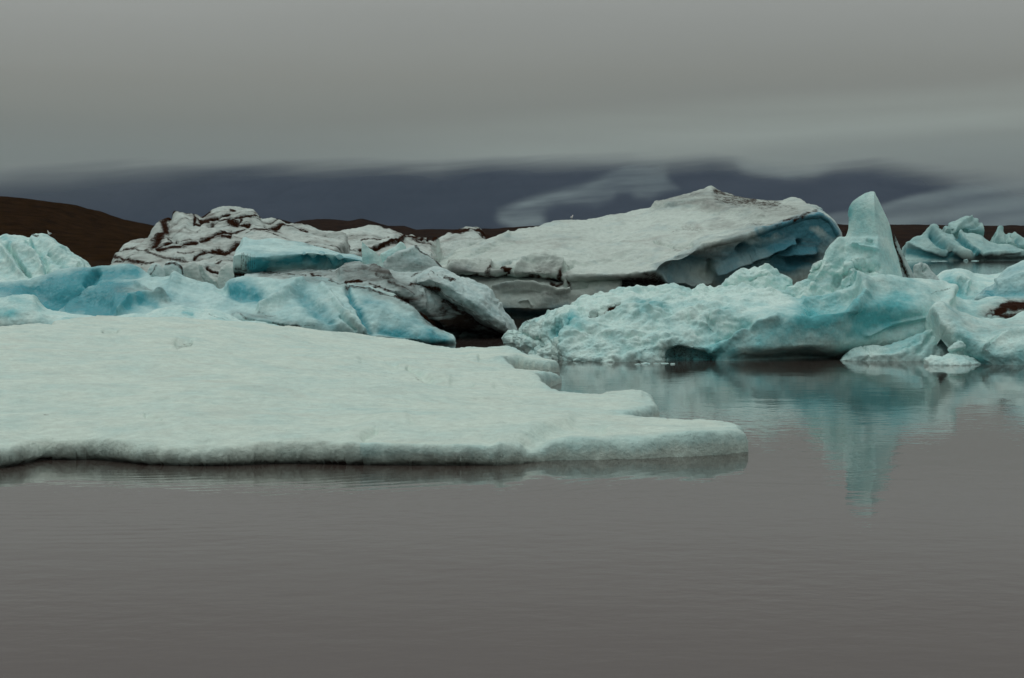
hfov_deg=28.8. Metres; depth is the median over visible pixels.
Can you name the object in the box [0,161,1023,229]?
mountain
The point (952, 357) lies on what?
ice chunk
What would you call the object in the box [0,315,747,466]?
ice floe
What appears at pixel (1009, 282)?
iceberg
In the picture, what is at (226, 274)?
ice lump
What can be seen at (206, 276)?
ice lump
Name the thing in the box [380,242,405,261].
ice shard
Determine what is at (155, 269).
ice lump
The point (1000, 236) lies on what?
iceberg
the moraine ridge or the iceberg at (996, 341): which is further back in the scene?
the moraine ridge
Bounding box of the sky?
[0,0,1023,187]
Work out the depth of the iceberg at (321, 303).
104.03 m
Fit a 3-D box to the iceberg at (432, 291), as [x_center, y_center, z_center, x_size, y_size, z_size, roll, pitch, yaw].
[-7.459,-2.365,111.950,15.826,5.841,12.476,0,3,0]
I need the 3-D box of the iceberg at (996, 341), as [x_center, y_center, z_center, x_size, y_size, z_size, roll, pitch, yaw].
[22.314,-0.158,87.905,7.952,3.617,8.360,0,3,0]
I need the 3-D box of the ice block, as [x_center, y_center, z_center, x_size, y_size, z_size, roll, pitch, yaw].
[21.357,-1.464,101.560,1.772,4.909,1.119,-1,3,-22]
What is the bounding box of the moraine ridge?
[277,219,1023,249]
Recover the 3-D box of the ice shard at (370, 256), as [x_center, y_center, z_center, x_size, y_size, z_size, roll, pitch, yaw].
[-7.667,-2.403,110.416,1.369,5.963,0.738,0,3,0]
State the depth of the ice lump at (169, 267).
110.47 m
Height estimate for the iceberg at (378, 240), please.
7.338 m
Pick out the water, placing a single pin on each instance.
(838, 518)
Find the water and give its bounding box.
[0,260,1023,677]
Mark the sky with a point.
(929, 87)
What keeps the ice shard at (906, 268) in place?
on the water
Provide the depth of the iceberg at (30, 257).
119.24 m
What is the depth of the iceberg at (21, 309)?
96.94 m
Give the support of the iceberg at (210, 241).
on the water
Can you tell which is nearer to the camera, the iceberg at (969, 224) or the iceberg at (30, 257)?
the iceberg at (30, 257)
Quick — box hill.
[0,196,153,260]
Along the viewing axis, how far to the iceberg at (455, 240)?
148.82 m
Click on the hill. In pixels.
(86, 234)
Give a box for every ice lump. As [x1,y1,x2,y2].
[147,263,165,276]
[163,261,183,275]
[183,262,203,281]
[198,264,216,286]
[217,264,233,288]
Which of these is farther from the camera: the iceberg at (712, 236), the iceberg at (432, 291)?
the iceberg at (712, 236)
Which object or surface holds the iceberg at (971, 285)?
on the water
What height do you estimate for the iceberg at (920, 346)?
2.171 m
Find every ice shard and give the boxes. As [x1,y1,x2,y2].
[361,242,382,266]
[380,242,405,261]
[894,235,914,277]
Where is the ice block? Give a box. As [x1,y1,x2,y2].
[913,262,938,279]
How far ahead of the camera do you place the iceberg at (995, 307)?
92.07 m
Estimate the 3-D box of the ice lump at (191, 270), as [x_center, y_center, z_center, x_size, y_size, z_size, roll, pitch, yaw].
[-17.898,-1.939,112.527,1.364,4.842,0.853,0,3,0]
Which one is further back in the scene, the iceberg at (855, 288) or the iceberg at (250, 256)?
the iceberg at (250, 256)
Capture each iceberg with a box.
[0,233,90,280]
[0,264,455,343]
[0,294,278,325]
[111,206,350,278]
[233,237,361,277]
[244,245,517,336]
[337,225,443,262]
[439,186,841,317]
[439,226,489,258]
[502,191,958,361]
[840,329,948,360]
[902,224,1023,260]
[924,301,1023,364]
[937,268,1001,299]
[942,215,983,238]
[956,296,1023,318]
[974,260,1023,299]
[990,225,1023,248]
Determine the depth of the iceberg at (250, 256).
112.50 m
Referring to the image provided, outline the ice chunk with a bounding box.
[923,340,980,364]
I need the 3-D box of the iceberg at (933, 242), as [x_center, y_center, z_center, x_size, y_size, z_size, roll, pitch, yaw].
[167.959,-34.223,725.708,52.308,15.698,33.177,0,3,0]

